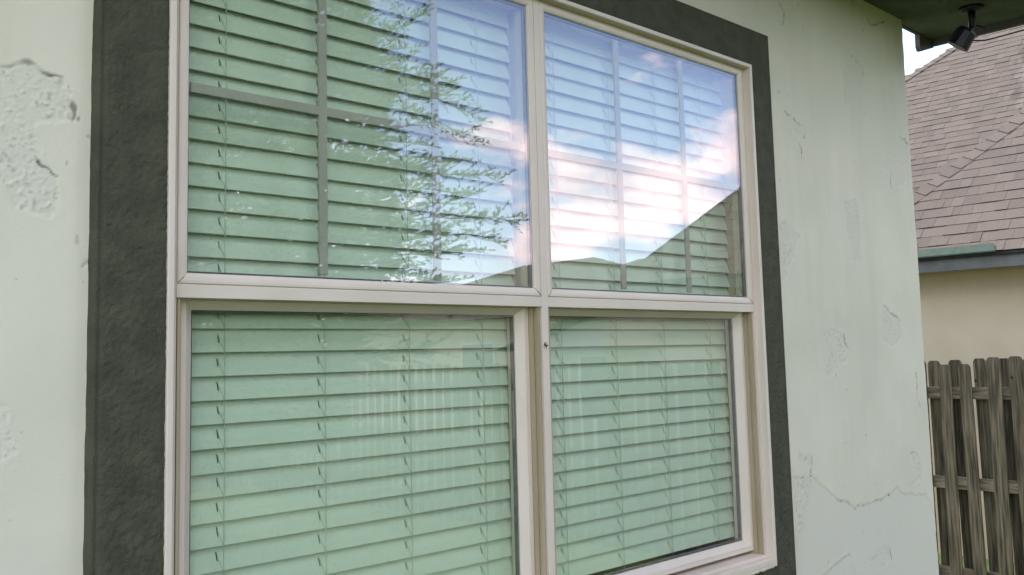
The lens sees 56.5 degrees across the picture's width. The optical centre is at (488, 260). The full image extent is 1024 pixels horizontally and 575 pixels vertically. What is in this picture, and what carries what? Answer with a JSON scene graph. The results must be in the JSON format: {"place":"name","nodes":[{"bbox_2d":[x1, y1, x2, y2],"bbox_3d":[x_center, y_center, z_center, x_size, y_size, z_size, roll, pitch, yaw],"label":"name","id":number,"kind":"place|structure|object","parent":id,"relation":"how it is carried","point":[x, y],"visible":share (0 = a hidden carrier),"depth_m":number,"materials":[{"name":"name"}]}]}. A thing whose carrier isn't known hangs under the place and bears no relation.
{"place":"outdoors","nodes":[
{"label":"outdoors","id":0,"kind":"place"},
{"bbox_2d":[902,29,952,74],"label":"sky","id":1,"kind":"structure","parent":0,"point":[913,59],"materials":[{"name":"white"}]},
{"bbox_2d":[938,553,1014,574],"bbox_3d":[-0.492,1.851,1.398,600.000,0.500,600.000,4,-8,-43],"label":"ground","id":2,"kind":"structure","parent":0,"point":[987,561],"depth_m":8.52,"materials":[{"name":"green plant"}]},
{"bbox_2d":[0,0,1023,574],"bbox_3d":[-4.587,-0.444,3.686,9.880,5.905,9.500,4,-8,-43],"label":"stucco house","id":3,"kind":"structure","parent":2,"relation":"on","point":[104,292],"depth_m":2.24,"materials":[{"name":"paint"}]},
{"bbox_2d":[187,0,514,574],"bbox_3d":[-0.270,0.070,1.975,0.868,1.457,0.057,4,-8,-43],"label":"window blind","id":4,"kind":"object","parent":3,"relation":"attached to","point":[267,373],"depth_m":1.94,"materials":[{"name":"paint"}]},
{"bbox_2d":[174,0,546,574],"bbox_3d":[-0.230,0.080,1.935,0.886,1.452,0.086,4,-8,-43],"label":"window","id":5,"kind":"structure","parent":3,"relation":"in","point":[196,291],"depth_m":1.99,"materials":[{"name":"plastic"}]},
{"bbox_2d":[163,0,776,574],"bbox_3d":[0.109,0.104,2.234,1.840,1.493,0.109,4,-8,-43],"label":"window frame","id":6,"kind":"structure","parent":3,"relation":"in","point":[745,563],"depth_m":2.31,"materials":[{"name":"plastic"}]},
{"bbox_2d":[544,22,734,574],"bbox_3d":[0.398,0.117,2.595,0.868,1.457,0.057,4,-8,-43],"label":"window blind","id":7,"kind":"object","parent":3,"relation":"attached to","point":[653,442],"depth_m":2.56,"materials":[{"name":"paint"}]},
{"bbox_2d":[539,2,763,574],"bbox_3d":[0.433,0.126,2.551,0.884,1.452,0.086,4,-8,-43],"label":"window","id":8,"kind":"structure","parent":3,"relation":"in","point":[736,311],"depth_m":2.67,"materials":[{"name":"plastic"}]},
{"bbox_2d":[947,3,1023,51],"bbox_3d":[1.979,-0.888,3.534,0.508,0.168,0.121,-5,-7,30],"label":"flood light","id":9,"kind":"object","parent":3,"relation":"hanging from","point":[961,38],"visible":1,"depth_m":3.59,"materials":[{"name":"black plastic"}]},
{"bbox_2d":[905,25,1023,560],"bbox_3d":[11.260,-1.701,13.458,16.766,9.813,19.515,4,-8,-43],"label":"neighbour house","id":10,"kind":"structure","parent":2,"relation":"on","point":[965,110],"depth_m":9.14,"materials":[{"name":"beige paint"}]},
{"bbox_2d":[924,356,1023,574],"bbox_3d":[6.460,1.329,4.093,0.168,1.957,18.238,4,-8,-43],"label":"side fence","id":11,"kind":"object","parent":2,"relation":"on","point":[996,392],"visible":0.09,"depth_m":7.05,"materials":[{"name":"brown wood"}]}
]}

